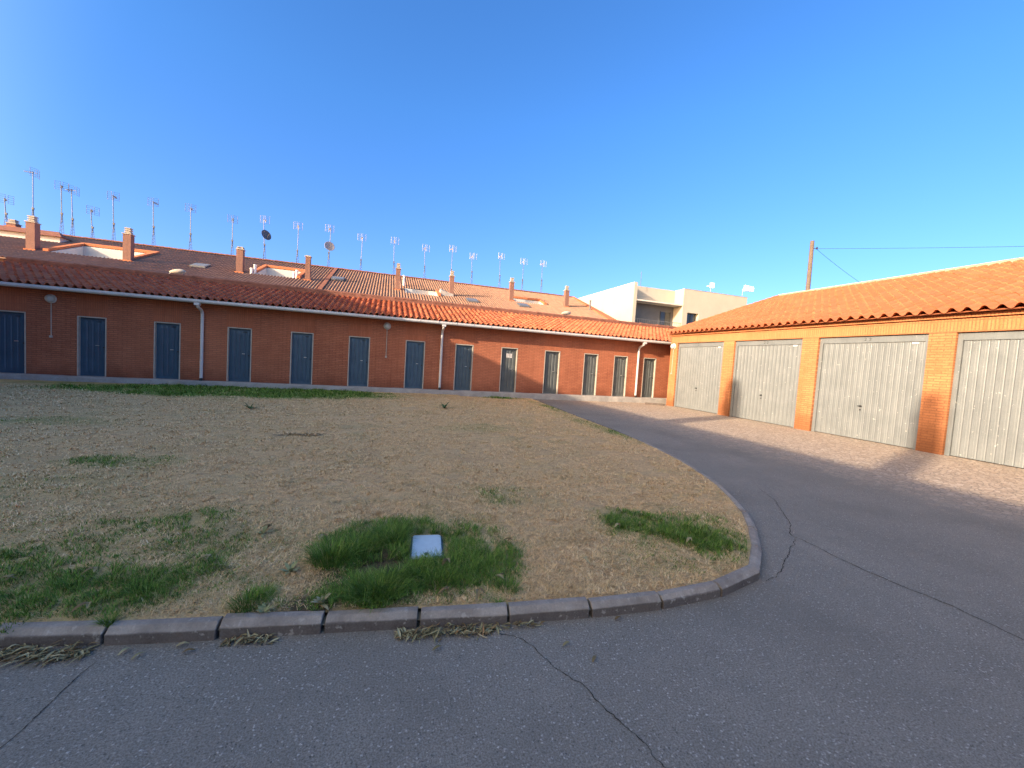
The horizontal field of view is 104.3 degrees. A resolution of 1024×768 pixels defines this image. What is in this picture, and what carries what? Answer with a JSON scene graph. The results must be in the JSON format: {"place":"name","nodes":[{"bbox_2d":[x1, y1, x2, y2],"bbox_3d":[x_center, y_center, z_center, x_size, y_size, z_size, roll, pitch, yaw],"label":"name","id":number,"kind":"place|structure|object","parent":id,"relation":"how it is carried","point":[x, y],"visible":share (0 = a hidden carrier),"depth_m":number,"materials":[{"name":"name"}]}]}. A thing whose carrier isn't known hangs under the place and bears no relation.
{"place":"outdoors","nodes":[
{"label":"outdoors","id":0,"kind":"place"},
{"bbox_2d":[0,379,750,623],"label":"lawn","id":1,"kind":"structure","parent":0,"point":[308,501],"depth_m":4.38,"materials":[{"name":"beige plant"}]},
{"bbox_2d":[0,574,16,580],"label":"dry leaf","id":2,"kind":"object","parent":1,"relation":"on","point":[9,576],"visible":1,"depth_m":2.34,"materials":[{"name":"beige plant"}]},
{"bbox_2d":[71,602,90,612],"bbox_3d":[-2.313,1.201,2.146,0.048,0.028,0.085,5,3,20],"label":"dry leaf","id":3,"kind":"object","parent":1,"relation":"on","point":[83,603],"visible":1,"depth_m":2.15,"materials":[{"name":"beige plant"}]},
{"bbox_2d":[81,566,98,573],"bbox_3d":[-2.603,1.153,2.461,0.045,0.028,0.084,5,3,27],"label":"dry leaf","id":4,"kind":"object","parent":1,"relation":"on","point":[94,569],"visible":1,"depth_m":2.46,"materials":[{"name":"beige plant"}]},
{"bbox_2d":[257,525,270,537],"bbox_3d":[-1.979,1.169,3.176,0.132,0.067,0.128,6,4,37],"label":"weed","id":5,"kind":"object","parent":1,"relation":"on","point":[264,529],"visible":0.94,"depth_m":3.19,"materials":[{"name":"green plant"}]},
{"bbox_2d":[256,602,272,612],"bbox_3d":[-1.442,1.291,2.261,0.114,0.041,0.118,5,4,30],"label":"weed","id":6,"kind":"object","parent":1,"relation":"on","point":[261,608],"visible":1,"depth_m":2.29,"materials":[{"name":"green plant"}]},
{"bbox_2d":[279,560,299,574],"bbox_3d":[-1.504,1.240,2.701,0.135,0.061,0.156,3,3,-18],"label":"weed","id":7,"kind":"object","parent":1,"relation":"on","point":[290,567],"visible":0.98,"depth_m":2.70,"materials":[{"name":"green plant"}]},
{"bbox_2d":[311,593,330,609],"bbox_3d":[-1.142,1.292,2.378,0.110,0.058,0.158,3,3,-18],"label":"weed","id":8,"kind":"object","parent":1,"relation":"on","point":[318,599],"visible":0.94,"depth_m":2.38,"materials":[{"name":"green plant"}]},
{"bbox_2d":[0,511,735,633],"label":"long grass","id":9,"kind":"structure","parent":1,"relation":"on","point":[351,550],"depth_m":2.61,"materials":[{"name":"green plant"}]},
{"bbox_2d":[409,535,443,559],"bbox_3d":[-0.675,1.312,3.144,0.252,0.094,0.402,3,3,-12],"label":"box lid","id":10,"kind":"object","parent":1,"relation":"on","point":[423,543],"visible":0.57,"depth_m":3.15,"materials":[{"name":"white plastic"}]},
{"bbox_2d":[438,586,449,593],"bbox_3d":[-0.421,1.299,2.508,0.040,0.028,0.085,6,4,41],"label":"dry leaf","id":11,"kind":"object","parent":1,"relation":"on","point":[447,588],"visible":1,"depth_m":2.51,"materials":[{"name":"beige plant"}]},
{"bbox_2d":[476,588,484,597],"bbox_3d":[-0.213,1.313,2.510,0.056,0.028,0.070,6,4,35],"label":"dry leaf","id":12,"kind":"object","parent":1,"relation":"on","point":[478,591],"visible":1,"depth_m":2.50,"materials":[{"name":"beige plant"}]},
{"bbox_2d":[317,263,615,319],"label":"terraced house","id":13,"kind":"structure","parent":0,"point":[380,284],"depth_m":38.88,"materials":[{"name":"tile"}]},
{"bbox_2d":[358,233,364,269],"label":"tv aerial","id":14,"kind":"object","parent":13,"relation":"on","point":[361,250],"visible":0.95,"depth_m":40.88,"materials":[{"name":"grey metal"}]},
{"bbox_2d":[391,237,398,275],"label":"tv aerial","id":15,"kind":"object","parent":13,"relation":"on","point":[394,261],"visible":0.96,"depth_m":41.86,"materials":[{"name":"grey metal"}]},
{"bbox_2d":[422,244,429,279],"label":"tv aerial","id":16,"kind":"object","parent":13,"relation":"on","point":[424,257],"visible":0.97,"depth_m":42.82,"materials":[{"name":"grey metal"}]},
{"bbox_2d":[0,399,1023,767],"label":"road","id":17,"kind":"structure","parent":0,"point":[810,655],"depth_m":2.08,"materials":[{"name":"grey asphalt"}]},
{"bbox_2d":[0,662,94,747],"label":"road crack","id":18,"kind":"object","parent":17,"relation":"on","point":[46,706],"visible":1,"depth_m":1.71,"materials":[{"name":"black asphalt"}]},
{"bbox_2d":[0,639,99,666],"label":"leaf litter","id":19,"kind":"object","parent":17,"relation":"on","point":[41,651],"visible":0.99,"depth_m":1.97,"materials":[{"name":"beige plant"}]},
{"bbox_2d":[220,629,280,646],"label":"leaf litter","id":20,"kind":"object","parent":17,"relation":"on","point":[245,638],"visible":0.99,"depth_m":2.15,"materials":[{"name":"beige plant"}]},
{"bbox_2d":[0,256,675,403],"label":"storage building","id":21,"kind":"structure","parent":17,"relation":"on","point":[115,325],"depth_m":15.54,"materials":[{"name":"red brick"}]},
{"bbox_2d":[0,310,25,373],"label":"door","id":22,"kind":"structure","parent":21,"relation":"in","point":[12,323],"depth_m":12.89,"materials":[{"name":"blue paint"}]},
{"bbox_2d":[44,294,56,337],"bbox_3d":[-15.105,-2.228,13.003,0.290,1.415,0.165,3,3,-18],"label":"wall lamp","id":23,"kind":"object","parent":21,"relation":"attached to","point":[50,298],"visible":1,"depth_m":13.00,"materials":[{"name":"white plastic"}]},
{"bbox_2d":[77,316,106,376],"bbox_3d":[-14.208,-1.269,13.498,0.776,2.003,0.141,3,3,-18],"label":"door","id":24,"kind":"structure","parent":21,"relation":"in","point":[91,331],"depth_m":13.50,"materials":[{"name":"blue paint"}]},
{"bbox_2d":[153,321,180,379],"bbox_3d":[-12.220,-1.180,14.136,0.776,2.003,0.141,3,3,-18],"label":"door","id":25,"kind":"structure","parent":21,"relation":"in","point":[167,335],"depth_m":14.14,"materials":[{"name":"blue paint"}]},
{"bbox_2d":[226,327,251,381],"bbox_3d":[-10.127,-1.086,14.808,0.776,2.003,0.141,3,3,-18],"label":"door","id":26,"kind":"structure","parent":21,"relation":"in","point":[239,340],"depth_m":14.82,"materials":[{"name":"blue paint"}]},
{"bbox_2d":[289,332,313,384],"bbox_3d":[-8.154,-0.998,15.442,0.786,2.003,0.141,3,3,-18],"label":"door","id":27,"kind":"structure","parent":21,"relation":"in","point":[301,350],"depth_m":15.45,"materials":[{"name":"blue paint"}]},
{"bbox_2d":[347,336,369,386],"bbox_3d":[-6.189,-0.909,16.073,0.796,2.003,0.141,3,3,-18],"label":"door","id":28,"kind":"structure","parent":21,"relation":"in","point":[359,347],"depth_m":16.09,"materials":[{"name":"blue paint"}]},
{"bbox_2d":[384,322,390,357],"bbox_3d":[-5.107,-1.789,16.213,0.290,1.435,0.165,3,3,-18],"label":"wall lamp","id":29,"kind":"object","parent":21,"relation":"attached to","point":[387,325],"visible":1,"depth_m":16.16,"materials":[{"name":"white plastic"}]},
{"bbox_2d":[404,340,424,388],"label":"door","id":30,"kind":"structure","parent":21,"relation":"in","point":[414,350],"depth_m":16.76,"materials":[{"name":"blue paint"}]},
{"bbox_2d":[453,344,473,390],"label":"door","id":31,"kind":"structure","parent":21,"relation":"in","point":[463,352],"depth_m":17.39,"materials":[{"name":"paint"}]},
{"bbox_2d":[499,347,517,391],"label":"door","id":32,"kind":"structure","parent":21,"relation":"in","point":[508,367],"depth_m":18.03,"materials":[{"name":"paint"}]},
{"bbox_2d":[542,350,559,393],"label":"door","id":33,"kind":"structure","parent":21,"relation":"in","point":[552,358],"depth_m":18.67,"materials":[{"name":"paint"}]},
{"bbox_2d":[581,353,598,394],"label":"door","id":34,"kind":"structure","parent":21,"relation":"in","point":[590,367],"depth_m":19.29,"materials":[{"name":"paint"}]},
{"bbox_2d":[611,355,627,396],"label":"door","id":35,"kind":"structure","parent":21,"relation":"in","point":[620,362],"depth_m":19.80,"materials":[{"name":"paint"}]},
{"bbox_2d":[641,358,656,397],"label":"door","id":36,"kind":"structure","parent":21,"relation":"in","point":[649,365],"depth_m":20.32,"materials":[{"name":"paint"}]},
{"bbox_2d":[0,399,761,647],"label":"kerb","id":37,"kind":"structure","parent":17,"relation":"on","point":[143,631],"depth_m":2.32,"materials":[{"name":"concrete"}]},
{"bbox_2d":[104,566,760,634],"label":"joint soil","id":38,"kind":"structure","parent":17,"relation":"on","point":[418,618],"depth_m":2.38,"materials":[{"name":"black soil"}]},
{"bbox_2d":[394,622,494,643],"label":"leaf litter","id":39,"kind":"object","parent":17,"relation":"on","point":[402,631],"visible":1,"depth_m":2.31,"materials":[{"name":"beige plant"}]},
{"bbox_2d":[492,619,544,633],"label":"leaf litter","id":40,"kind":"object","parent":17,"relation":"on","point":[514,624],"visible":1,"depth_m":2.41,"materials":[{"name":"beige plant"}]},
{"bbox_2d":[500,633,665,767],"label":"road crack","id":41,"kind":"object","parent":17,"relation":"on","point":[593,697],"visible":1,"depth_m":1.92,"materials":[{"name":"black asphalt"}]},
{"bbox_2d":[645,402,664,405],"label":"timber beam","id":42,"kind":"structure","parent":17,"relation":"on","point":[654,404],"depth_m":18.89,"materials":[{"name":"brown wood"}]},
{"bbox_2d":[766,540,795,581],"bbox_3d":[2.448,1.562,3.560,0.055,0.001,1.235,7,4,44],"label":"road crack","id":43,"kind":"object","parent":17,"relation":"on","point":[783,563],"visible":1,"depth_m":3.44,"materials":[{"name":"black asphalt"}]},
{"bbox_2d":[805,240,817,289],"bbox_3d":[21.953,-4.626,29.736,0.453,11.933,0.460,3,3,-18],"label":"utility pole","id":44,"kind":"object","parent":17,"relation":"on","point":[809,269],"visible":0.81,"depth_m":29.44,"materials":[{"name":"brown wood"}]},
{"bbox_2d":[818,246,1023,248],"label":"overhead wire","id":45,"kind":"object","parent":44,"relation":"attached to","point":[881,248],"visible":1,"depth_m":27.82,"materials":[{"name":"metal"}]},
{"bbox_2d":[761,490,1021,638],"bbox_3d":[3.225,1.589,3.941,0.692,0.001,3.688,4,3,0],"label":"road crack","id":46,"kind":"object","parent":17,"relation":"on","point":[882,577],"visible":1,"depth_m":3.33,"materials":[{"name":"black asphalt"}]},
{"bbox_2d":[0,0,1023,303],"label":"sky","id":47,"kind":"structure","parent":0,"point":[688,144],"materials":[{"name":"blue"}]},
{"bbox_2d":[561,311,570,314],"bbox_3d":[3.516,-2.434,28.119,1.018,5.444,0.280,3,3,-18],"label":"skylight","id":48,"kind":"object","parent":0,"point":[566,312],"visible":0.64,"depth_m":27.93,"materials":[{"name":"white metal"}]},
{"bbox_2d":[579,282,747,326],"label":"apartment block","id":49,"kind":"structure","parent":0,"point":[632,302],"depth_m":50.45,"materials":[{"name":"white paint"}]},
{"bbox_2d":[659,311,670,325],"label":"balcony door","id":50,"kind":"structure","parent":49,"relation":"in","point":[664,316],"depth_m":50.85,"materials":[{"name":"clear glass"}]},
{"bbox_2d":[686,313,695,323],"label":"window","id":51,"kind":"structure","parent":49,"relation":"in","point":[691,318],"depth_m":50.65,"materials":[{"name":"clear glass"}]},
{"bbox_2d":[708,282,714,291],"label":"roof aerial","id":52,"kind":"object","parent":49,"relation":"on","point":[712,285],"visible":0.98,"depth_m":51.82,"materials":[{"name":"metal"}]},
{"bbox_2d":[742,285,753,293],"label":"roof aerial","id":53,"kind":"object","parent":49,"relation":"on","point":[751,289],"visible":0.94,"depth_m":53.90,"materials":[{"name":"metal"}]},
{"bbox_2d":[666,257,1023,467],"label":"garage building","id":54,"kind":"structure","parent":0,"point":[931,362],"depth_m":11.51,"materials":[{"name":"orange brick"}]},
{"bbox_2d":[670,343,675,373],"bbox_3d":[7.587,-1.197,18.881,0.170,1.465,0.290,3,3,-18],"label":"wall lamp","id":55,"kind":"object","parent":54,"relation":"attached to","point":[673,346],"visible":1,"depth_m":18.82,"materials":[{"name":"white plastic"}]},
{"bbox_2d":[674,342,723,413],"bbox_3d":[8.170,-0.327,17.468,0.090,2.975,2.680,3,3,-18],"label":"garage door","id":56,"kind":"structure","parent":54,"relation":"in","point":[699,366],"depth_m":17.40,"materials":[{"name":"metal"}]},
{"bbox_2d":[729,339,802,427],"bbox_3d":[9.134,-0.102,14.436,0.090,2.975,2.680,3,3,-18],"label":"garage door","id":57,"kind":"structure","parent":54,"relation":"in","point":[766,376],"depth_m":14.32,"materials":[{"name":"metal"}]},
{"bbox_2d":[811,334,928,449],"bbox_3d":[10.098,0.123,11.403,0.090,2.975,2.680,3,3,-18],"label":"garage door","id":58,"kind":"structure","parent":54,"relation":"in","point":[869,388],"depth_m":11.23,"materials":[{"name":"metal"}]},
{"bbox_2d":[944,330,1023,467],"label":"garage door","id":59,"kind":"structure","parent":54,"relation":"in","point":[986,417],"depth_m":9.06,"materials":[{"name":"metal"}]},
{"label":"ground","id":60,"kind":"structure","parent":0,"visible":0},
{"bbox_2d":[0,219,87,251],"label":"tall house","id":61,"kind":"structure","parent":60,"relation":"on","point":[11,228],"depth_m":31.12,"materials":[{"name":"paint"}]},
{"bbox_2d":[0,215,334,288],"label":"terraced house","id":62,"kind":"structure","parent":60,"relation":"on","point":[128,252],"depth_m":31.62,"materials":[{"name":"brick"}]},
{"bbox_2d":[3,194,12,224],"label":"tv aerial","id":63,"kind":"object","parent":62,"relation":"on","point":[4,202],"visible":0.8,"depth_m":32.53,"materials":[{"name":"grey metal"}]},
{"bbox_2d":[24,167,39,215],"bbox_3d":[-39.901,-15.194,33.133,0.880,5.306,0.712,4,3,16],"label":"tv aerial","id":64,"kind":"object","parent":62,"relation":"on","point":[32,208],"visible":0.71,"depth_m":33.02,"materials":[{"name":"grey metal"}]},
{"bbox_2d":[55,181,68,233],"bbox_3d":[-38.044,-14.681,33.761,0.732,4.648,0.882,3,3,-18],"label":"tv aerial","id":65,"kind":"object","parent":62,"relation":"on","point":[61,187],"visible":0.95,"depth_m":33.60,"materials":[{"name":"grey metal"}]},
{"bbox_2d":[65,185,77,236],"bbox_3d":[-37.521,-14.491,33.760,0.895,4.566,0.747,3,3,-18],"label":"tv aerial","id":66,"kind":"object","parent":62,"relation":"on","point":[72,222],"visible":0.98,"depth_m":33.83,"materials":[{"name":"grey metal"}]},
{"bbox_2d":[86,205,99,239],"bbox_3d":[-36.307,-13.713,34.261,0.880,3.081,0.713,4,3,8],"label":"tv aerial","id":67,"kind":"object","parent":62,"relation":"on","point":[92,227],"visible":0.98,"depth_m":34.25,"materials":[{"name":"grey metal"}]},
{"bbox_2d":[107,191,119,241],"bbox_3d":[-34.884,-14.354,34.739,0.879,4.616,0.711,6,4,36],"label":"tv aerial","id":68,"kind":"object","parent":62,"relation":"on","point":[113,223],"visible":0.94,"depth_m":34.66,"materials":[{"name":"grey metal"}]},
{"bbox_2d":[148,197,158,246],"bbox_3d":[-32.172,-14.259,35.631,0.713,4.566,0.880,1,4,-43],"label":"tv aerial","id":69,"kind":"object","parent":62,"relation":"on","point":[153,226],"visible":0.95,"depth_m":35.51,"materials":[{"name":"grey metal"}]},
{"bbox_2d":[169,269,185,273],"bbox_3d":[-18.029,-3.401,21.198,1.018,5.444,0.280,3,3,-18],"label":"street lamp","id":70,"kind":"object","parent":62,"relation":"on","point":[178,271],"visible":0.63,"depth_m":21.02,"materials":[{"name":"grey metal"}]},
{"bbox_2d":[185,203,195,248],"bbox_3d":[-29.564,-14.075,36.455,0.879,4.599,0.712,6,4,38],"label":"tv aerial","id":71,"kind":"object","parent":62,"relation":"on","point":[190,234],"visible":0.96,"depth_m":36.37,"materials":[{"name":"grey metal"}]},
{"bbox_2d":[227,215,237,256],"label":"tv aerial","id":72,"kind":"object","parent":62,"relation":"on","point":[232,220],"visible":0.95,"depth_m":37.37,"materials":[{"name":"grey metal"}]},
{"bbox_2d":[260,215,270,258],"bbox_3d":[-23.694,-13.777,38.314,0.937,4.566,1.153,3,3,-18],"label":"tv aerial","id":73,"kind":"object","parent":62,"relation":"on","point":[266,234],"visible":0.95,"depth_m":38.21,"materials":[{"name":"grey metal"}]},
{"bbox_2d":[293,222,302,262],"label":"tv aerial","id":74,"kind":"object","parent":62,"relation":"on","point":[297,225],"visible":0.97,"depth_m":39.07,"materials":[{"name":"grey metal"}]},
{"bbox_2d":[324,224,334,266],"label":"tv aerial","id":75,"kind":"object","parent":62,"relation":"on","point":[329,246],"visible":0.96,"depth_m":39.87,"materials":[{"name":"grey metal"}]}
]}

